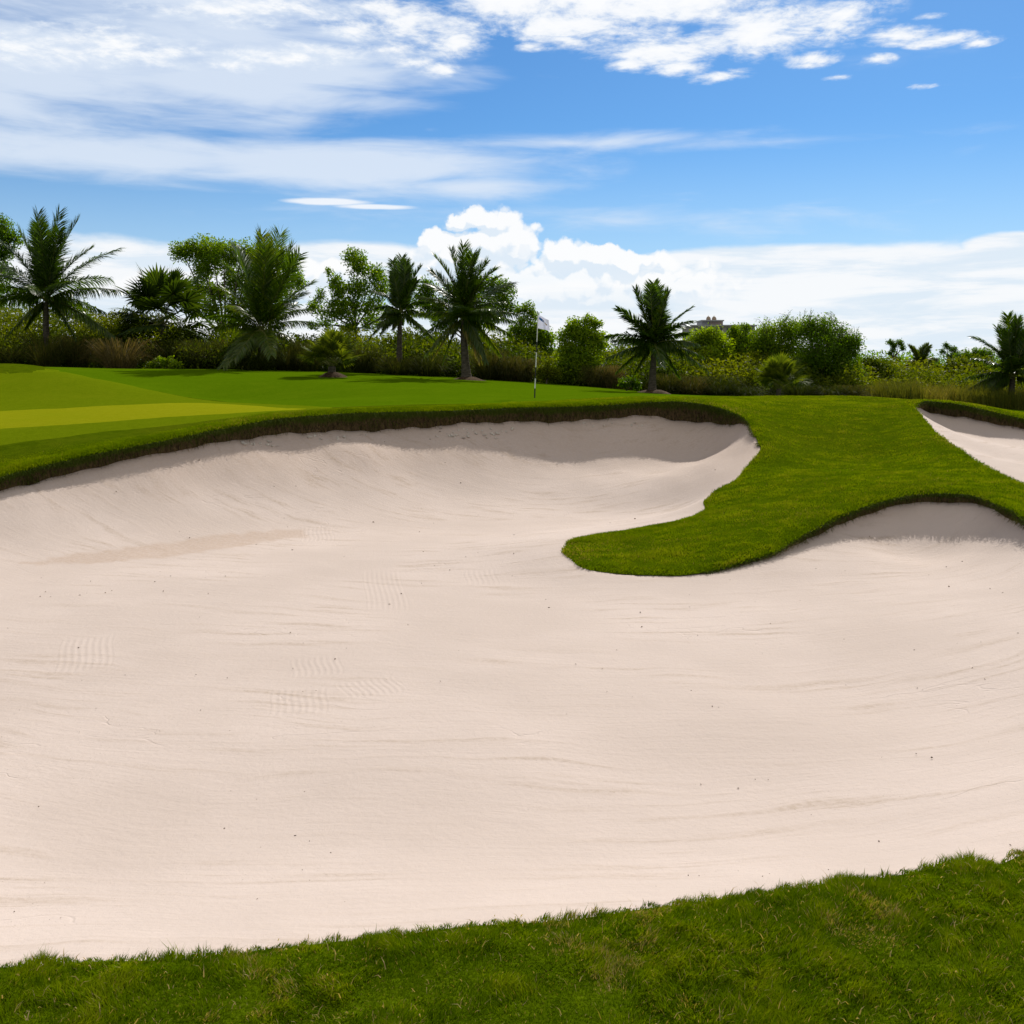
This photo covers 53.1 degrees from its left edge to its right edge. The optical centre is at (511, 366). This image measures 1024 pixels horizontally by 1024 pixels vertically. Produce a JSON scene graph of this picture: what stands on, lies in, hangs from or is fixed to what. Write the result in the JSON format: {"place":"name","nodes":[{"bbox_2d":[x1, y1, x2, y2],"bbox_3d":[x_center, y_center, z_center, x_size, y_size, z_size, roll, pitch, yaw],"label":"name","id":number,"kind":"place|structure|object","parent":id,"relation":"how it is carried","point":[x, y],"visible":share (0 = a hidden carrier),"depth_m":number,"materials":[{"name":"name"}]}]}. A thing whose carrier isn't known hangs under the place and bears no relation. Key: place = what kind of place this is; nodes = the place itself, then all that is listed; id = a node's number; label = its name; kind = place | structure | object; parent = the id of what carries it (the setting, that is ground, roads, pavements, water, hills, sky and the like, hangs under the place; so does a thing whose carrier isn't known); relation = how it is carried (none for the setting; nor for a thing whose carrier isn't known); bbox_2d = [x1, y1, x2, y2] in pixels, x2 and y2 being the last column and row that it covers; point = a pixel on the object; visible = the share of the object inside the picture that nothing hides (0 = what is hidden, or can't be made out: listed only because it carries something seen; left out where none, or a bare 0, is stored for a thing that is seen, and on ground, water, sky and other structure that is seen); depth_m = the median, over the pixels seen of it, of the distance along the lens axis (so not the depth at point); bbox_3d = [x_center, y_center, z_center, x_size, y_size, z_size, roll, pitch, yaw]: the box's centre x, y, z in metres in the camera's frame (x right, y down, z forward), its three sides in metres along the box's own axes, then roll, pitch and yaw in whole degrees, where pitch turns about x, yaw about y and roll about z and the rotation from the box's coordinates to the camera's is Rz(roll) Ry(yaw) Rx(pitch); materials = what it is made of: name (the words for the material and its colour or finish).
{"place":"outdoors","nodes":[
{"label":"outdoors","id":0,"kind":"place"},
{"bbox_2d":[0,343,32,364],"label":"grass tussock","id":1,"kind":"object","parent":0,"point":[7,358],"depth_m":46.53,"materials":[{"name":"green plant"}]},
{"bbox_2d":[0,415,1023,966],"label":"sand","id":2,"kind":"structure","parent":0,"point":[174,741],"depth_m":7.62,"materials":[{"name":"beige sand"}]},
{"bbox_2d":[241,422,642,446],"bbox_3d":[-1.156,1.267,19.394,7.913,0.288,0.928,0,0,-24],"label":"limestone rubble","id":3,"kind":"object","parent":2,"relation":"on","point":[344,436],"visible":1,"depth_m":19.51,"materials":[{"name":"beige stone"}]},
{"bbox_2d":[13,441,1010,919],"bbox_3d":[0.292,1.922,11.862,11.508,1.108,14.981,0,0,-27],"label":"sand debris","id":4,"kind":"object","parent":2,"relation":"on","point":[421,583],"visible":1,"depth_m":9.28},
{"bbox_2d":[0,364,1023,1023],"bbox_3d":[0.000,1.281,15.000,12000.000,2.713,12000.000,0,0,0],"label":"ground","id":5,"kind":"structure","parent":0,"point":[32,448],"depth_m":3.28,"materials":[{"name":"green plant"}]},
{"bbox_2d":[0,403,300,428],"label":"putting green","id":6,"kind":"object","parent":5,"relation":"on","point":[42,417],"visible":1,"depth_m":19.95,"materials":[{"name":"green plant"}]},
{"bbox_2d":[0,368,331,444],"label":"green fringe","id":7,"kind":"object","parent":5,"relation":"on","point":[47,388],"visible":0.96,"depth_m":23.03,"materials":[{"name":"green plant"}]},
{"bbox_2d":[0,397,740,543],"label":"rough grass","id":8,"kind":"structure","parent":5,"relation":"on","point":[79,451],"depth_m":16.59,"materials":[{"name":"green plant"}]},
{"bbox_2d":[0,400,1023,575],"bbox_3d":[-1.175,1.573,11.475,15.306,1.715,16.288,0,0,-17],"label":"turf edge","id":9,"kind":"object","parent":5,"relation":"on","point":[665,412],"visible":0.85,"depth_m":18.99,"materials":[{"name":"green plant"}]},
{"bbox_2d":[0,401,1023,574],"bbox_3d":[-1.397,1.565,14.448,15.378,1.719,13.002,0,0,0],"label":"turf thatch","id":10,"kind":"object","parent":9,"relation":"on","point":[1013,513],"visible":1,"depth_m":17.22,"materials":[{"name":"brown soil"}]},
{"bbox_2d":[47,367,1023,411],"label":"fairway","id":11,"kind":"structure","parent":5,"relation":"on","point":[299,387],"depth_m":34.03,"materials":[{"name":"green plant"}]},
{"bbox_2d":[0,212,23,296],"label":"leafy tree","id":12,"kind":"object","parent":11,"relation":"on","point":[8,236],"visible":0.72,"depth_m":55.80,"materials":[{"name":"green plant"}]},
{"bbox_2d":[4,332,84,366],"bbox_3d":[-20.539,-0.683,45.249,3.694,1.573,3.733,0,0,0],"label":"grass tussock","id":13,"kind":"object","parent":11,"relation":"on","point":[47,358],"depth_m":44.82,"materials":[{"name":"green plant"}]},
{"bbox_2d":[0,206,125,354],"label":"coconut palm","id":14,"kind":"object","parent":11,"relation":"on","point":[46,273],"visible":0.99,"depth_m":45.78,"materials":[{"name":"green plant"}]},
{"bbox_2d":[53,335,100,367],"bbox_3d":[-19.762,-0.641,46.644,2.756,1.574,2.816,0,0,-20],"label":"grass tussock","id":15,"kind":"object","parent":11,"relation":"on","point":[75,361],"depth_m":46.29,"materials":[{"name":"green plant"}]},
{"bbox_2d":[70,337,162,368],"bbox_3d":[-17.293,-0.557,44.923,4.546,1.410,4.462,0,0,0],"label":"grass tussock","id":16,"kind":"object","parent":11,"relation":"on","point":[119,358],"depth_m":44.60,"materials":[{"name":"plant"}]},
{"bbox_2d":[104,262,220,368],"bbox_3d":[-16.822,-2.377,49.319,5.909,5.354,6.204,0,0,0],"label":"fan palm","id":17,"kind":"object","parent":11,"relation":"on","point":[155,290],"visible":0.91,"depth_m":48.74,"materials":[{"name":"green plant"}]},
{"bbox_2d":[142,354,183,368],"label":"leafy plant","id":18,"kind":"object","parent":11,"relation":"on","point":[160,362],"visible":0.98,"depth_m":46.06,"materials":[{"name":"green plant"}]},
{"bbox_2d":[147,340,209,368],"bbox_3d":[-15.525,-0.537,47.982,4.034,1.450,3.813,0,0,30],"label":"grass tussock","id":19,"kind":"object","parent":11,"relation":"on","point":[169,350],"depth_m":47.50,"materials":[{"name":"green plant"}]},
{"bbox_2d":[172,338,226,368],"bbox_3d":[-14.075,-0.549,46.992,3.585,1.462,3.526,0,0,0],"label":"grass tussock","id":20,"kind":"object","parent":11,"relation":"on","point":[204,349],"depth_m":46.55,"materials":[{"name":"green plant"}]},
{"bbox_2d":[167,232,308,328],"bbox_3d":[-15.255,-3.450,57.187,7.969,8.214,3.314,0,0,0],"label":"leafy tree","id":21,"kind":"object","parent":11,"relation":"on","point":[203,255],"visible":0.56,"depth_m":56.79,"materials":[{"name":"green plant"}]},
{"bbox_2d":[220,350,294,370],"bbox_3d":[-11.279,-0.243,45.078,3.878,0.948,3.767,0,0,0],"label":"grass tussock","id":22,"kind":"object","parent":11,"relation":"on","point":[260,362],"depth_m":44.61,"materials":[{"name":"green plant"}]},
{"bbox_2d":[205,223,319,370],"bbox_3d":[-11.226,-3.066,45.491,5.440,6.836,5.168,0,0,0],"label":"coconut palm","id":23,"kind":"object","parent":11,"relation":"on","point":[264,296],"visible":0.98,"depth_m":45.41,"materials":[{"name":"green plant"}]},
{"bbox_2d":[267,344,310,370],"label":"grass tussock","id":24,"kind":"object","parent":11,"relation":"on","point":[286,366],"depth_m":45.62,"materials":[{"name":"green plant"}]},
{"bbox_2d":[283,341,328,370],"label":"grass tussock","id":25,"kind":"object","parent":11,"relation":"on","point":[304,366],"depth_m":45.27,"materials":[{"name":"green plant"}]},
{"bbox_2d":[296,326,366,377],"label":"fan palm","id":26,"kind":"object","parent":11,"relation":"on","point":[332,345],"visible":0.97,"depth_m":38.67,"materials":[{"name":"green plant"}]},
{"bbox_2d":[306,245,389,340],"bbox_3d":[-8.559,-2.952,53.966,4.667,6.915,2.382,0,0,0],"label":"leafy tree","id":27,"kind":"object","parent":11,"relation":"on","point":[338,287],"visible":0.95,"depth_m":53.70,"materials":[{"name":"green plant"}]},
{"bbox_2d":[339,345,391,372],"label":"grass tussock","id":28,"kind":"object","parent":11,"relation":"on","point":[361,366],"depth_m":45.65,"materials":[{"name":"green plant"}]},
{"bbox_2d":[363,356,424,374],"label":"grass tussock","id":29,"kind":"object","parent":11,"relation":"on","point":[389,367],"depth_m":44.41,"materials":[{"name":"green plant"}]},
{"bbox_2d":[368,253,439,368],"bbox_3d":[-5.112,-2.267,45.928,3.012,5.628,2.625,0,0,-33],"label":"coconut palm","id":30,"kind":"object","parent":11,"relation":"on","point":[402,285],"visible":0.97,"depth_m":45.44,"materials":[{"name":"green plant"}]},
{"bbox_2d":[404,354,457,376],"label":"grass tussock","id":31,"kind":"object","parent":11,"relation":"on","point":[434,368],"depth_m":44.66,"materials":[{"name":"green plant"}]},
{"bbox_2d":[412,274,518,345],"bbox_3d":[-2.414,-2.048,53.239,5.724,5.495,2.518,0,0,0],"label":"leafy tree","id":32,"kind":"object","parent":11,"relation":"on","point":[425,290],"visible":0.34,"depth_m":52.81,"materials":[{"name":"green plant"}]},
{"bbox_2d":[413,238,520,380],"bbox_3d":[-1.982,-2.232,41.945,4.506,5.960,4.096,0,0,37],"label":"coconut palm","id":33,"kind":"object","parent":11,"relation":"on","point":[469,311],"visible":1,"depth_m":41.86,"materials":[{"name":"green plant"}]},
{"bbox_2d":[459,348,521,379],"bbox_3d":[-0.988,-0.082,44.614,3.344,1.445,3.158,0,0,-38],"label":"grass tussock","id":34,"kind":"object","parent":11,"relation":"on","point":[483,374],"depth_m":44.21,"materials":[{"name":"green plant"}]},
{"bbox_2d":[482,355,528,380],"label":"grass tussock","id":35,"kind":"object","parent":11,"relation":"on","point":[505,373],"depth_m":44.12,"materials":[{"name":"green plant"}]},
{"bbox_2d":[0,297,1023,395],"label":"undergrowth","id":36,"kind":"object","parent":11,"relation":"on","point":[410,346],"visible":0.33,"depth_m":47.31,"materials":[{"name":"green plant"}]},
{"bbox_2d":[504,358,541,381],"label":"grass tussock","id":37,"kind":"object","parent":11,"relation":"on","point":[523,373],"depth_m":44.07,"materials":[{"name":"green plant"}]},
{"bbox_2d":[27,361,1023,409],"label":"tall grass","id":38,"kind":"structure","parent":11,"relation":"on","point":[1003,399],"depth_m":42.17,"materials":[{"name":"green plant"}]},
{"bbox_2d":[506,299,558,361],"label":"leafy tree","id":39,"kind":"object","parent":11,"relation":"on","point":[545,340],"visible":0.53,"depth_m":49.87,"materials":[{"name":"green plant"}]},
{"bbox_2d":[534,312,549,397],"bbox_3d":[0.753,-0.228,25.803,0.403,2.256,0.074,0,0,0],"label":"golf flag","id":40,"kind":"object","parent":11,"relation":"on","point":[542,322],"visible":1,"depth_m":25.79,"materials":[{"name":"fabric"}]},
{"bbox_2d":[531,360,562,383],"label":"shrub","id":41,"kind":"object","parent":11,"relation":"on","point":[542,372],"visible":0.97,"depth_m":43.40,"materials":[{"name":"green plant"}]},
{"bbox_2d":[551,312,611,385],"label":"leafy tree","id":42,"kind":"object","parent":11,"relation":"on","point":[584,349],"visible":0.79,"depth_m":44.68,"materials":[{"name":"green plant"}]},
{"bbox_2d":[574,364,614,387],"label":"grass tussock","id":43,"kind":"object","parent":11,"relation":"on","point":[593,377],"depth_m":43.11,"materials":[{"name":"green plant"}]},
{"bbox_2d":[588,364,629,388],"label":"grass tussock","id":44,"kind":"object","parent":11,"relation":"on","point":[611,378],"depth_m":42.91,"materials":[{"name":"green plant"}]},
{"bbox_2d":[617,375,641,390],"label":"shrub","id":45,"kind":"object","parent":11,"relation":"on","point":[628,383],"visible":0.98,"depth_m":41.15,"materials":[{"name":"green plant"}]},
{"bbox_2d":[602,278,709,393],"bbox_3d":[5.188,-1.063,38.100,3.825,4.495,3.144,0,0,44],"label":"coconut palm","id":46,"kind":"object","parent":11,"relation":"on","point":[656,337],"visible":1,"depth_m":37.91,"materials":[{"name":"green plant"}]},
{"bbox_2d":[642,373,691,394],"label":"grass tussock","id":47,"kind":"object","parent":11,"relation":"on","point":[670,385],"depth_m":41.17,"materials":[{"name":"green plant"}]},
{"bbox_2d":[674,375,721,394],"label":"grass tussock","id":48,"kind":"object","parent":11,"relation":"on","point":[694,390],"depth_m":41.19,"materials":[{"name":"green plant"}]},
{"bbox_2d":[668,322,739,393],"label":"leafy tree","id":49,"kind":"object","parent":11,"relation":"on","point":[713,338],"visible":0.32,"depth_m":45.66,"materials":[{"name":"green plant"}]},
{"bbox_2d":[694,375,755,395],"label":"bush","id":50,"kind":"object","parent":11,"relation":"on","point":[720,387],"depth_m":41.18,"materials":[{"name":"green plant"}]},
{"bbox_2d":[714,385,774,395],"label":"grass tussock","id":51,"kind":"object","parent":11,"relation":"on","point":[745,391],"depth_m":40.97,"materials":[{"name":"green plant"}]},
{"bbox_2d":[723,321,770,369],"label":"leafy tree","id":52,"kind":"object","parent":11,"relation":"on","point":[743,338],"visible":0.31,"depth_m":46.76,"materials":[{"name":"green plant"}]},
{"bbox_2d":[749,309,805,395],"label":"leafy tree","id":53,"kind":"object","parent":11,"relation":"on","point":[773,338],"visible":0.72,"depth_m":45.79,"materials":[{"name":"green plant"}]},
{"bbox_2d":[754,351,811,395],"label":"fan palm","id":54,"kind":"object","parent":11,"relation":"on","point":[776,371],"visible":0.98,"depth_m":39.33,"materials":[{"name":"green plant"}]},
{"bbox_2d":[769,384,820,395],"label":"grass tussock","id":55,"kind":"object","parent":11,"relation":"on","point":[794,391],"depth_m":41.05,"materials":[{"name":"green plant"}]},
{"bbox_2d":[786,308,867,382],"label":"leafy tree","id":56,"kind":"object","parent":11,"relation":"on","point":[827,351],"visible":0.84,"depth_m":44.61,"materials":[{"name":"green plant"}]},
{"bbox_2d":[857,352,899,379],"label":"shrub","id":57,"kind":"object","parent":11,"relation":"on","point":[874,362],"visible":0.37,"depth_m":47.68,"materials":[{"name":"green plant"}]},
{"bbox_2d":[885,338,906,362],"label":"leafy tree","id":58,"kind":"object","parent":11,"relation":"on","point":[898,343],"visible":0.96,"depth_m":77.90,"materials":[{"name":"green plant"}]},
{"bbox_2d":[904,341,942,373],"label":"coconut palm","id":59,"kind":"object","parent":11,"relation":"on","point":[924,350],"visible":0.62,"depth_m":51.94,"materials":[{"name":"green plant"}]},
{"bbox_2d":[939,341,957,364],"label":"leafy tree","id":60,"kind":"object","parent":11,"relation":"on","point":[953,350],"visible":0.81,"depth_m":77.98,"materials":[{"name":"green plant"}]},
{"bbox_2d":[937,353,999,377],"bbox_3d":[23.245,0.608,51.931,3.868,2.535,2.114,0,0,-14],"label":"shrub","id":61,"kind":"object","parent":11,"relation":"on","point":[954,362],"visible":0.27,"depth_m":51.65,"materials":[{"name":"green plant"}]},
{"bbox_2d":[952,345,997,361],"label":"leafy tree","id":62,"kind":"object","parent":11,"relation":"on","point":[985,351],"visible":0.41,"depth_m":75.87,"materials":[{"name":"green plant"}]},
{"bbox_2d":[964,310,1023,397],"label":"coconut palm","id":63,"kind":"object","parent":11,"relation":"on","point":[1010,351],"visible":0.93,"depth_m":43.41,"materials":[{"name":"green plant"}]},
{"bbox_2d":[89,345,1000,370],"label":"wood","id":64,"kind":"object","parent":5,"relation":"on","point":[910,356],"visible":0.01,"depth_m":86.94,"materials":[{"name":"green plant"}]},
{"bbox_2d":[682,315,756,340],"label":"hotel","id":65,"kind":"structure","parent":5,"relation":"on","point":[713,322],"depth_m":241.50,"materials":[{"name":"stone"}]},
{"bbox_2d":[915,401,1023,428],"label":"turf thatch","id":66,"kind":"object","parent":5,"relation":"on","point":[919,405],"visible":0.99,"depth_m":21.84,"materials":[{"name":"plant"}]},
{"bbox_2d":[916,401,1023,428],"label":"turf edge","id":67,"kind":"object","parent":5,"relation":"on","point":[980,415],"visible":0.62,"depth_m":21.92,"materials":[{"name":"green plant"}]},
{"bbox_2d":[914,399,1019,416],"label":"edge grass","id":68,"kind":"structure","parent":67,"relation":"on","point":[954,403],"depth_m":21.96,"materials":[{"name":"green plant"}]},
{"bbox_2d":[0,0,1023,363],"label":"sky","id":69,"kind":"structure","parent":0,"point":[861,162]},
{"bbox_2d":[502,395,1023,575],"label":"rough grass","id":70,"kind":"structure","parent":0,"point":[803,471],"depth_m":14.93,"materials":[{"name":"green plant"}]},
{"bbox_2d":[806,385,854,395],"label":"grass tussock","id":71,"kind":"object","parent":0,"point":[825,390],"depth_m":40.98,"materials":[{"name":"green plant"}]},
{"bbox_2d":[828,384,871,396],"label":"grass tussock","id":72,"kind":"object","parent":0,"point":[859,390],"depth_m":41.06,"materials":[{"name":"green plant"}]},
{"bbox_2d":[916,407,1023,481],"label":"sand","id":73,"kind":"structure","parent":0,"point":[998,447],"depth_m":19.80,"materials":[{"name":"beige sand"}]}
]}

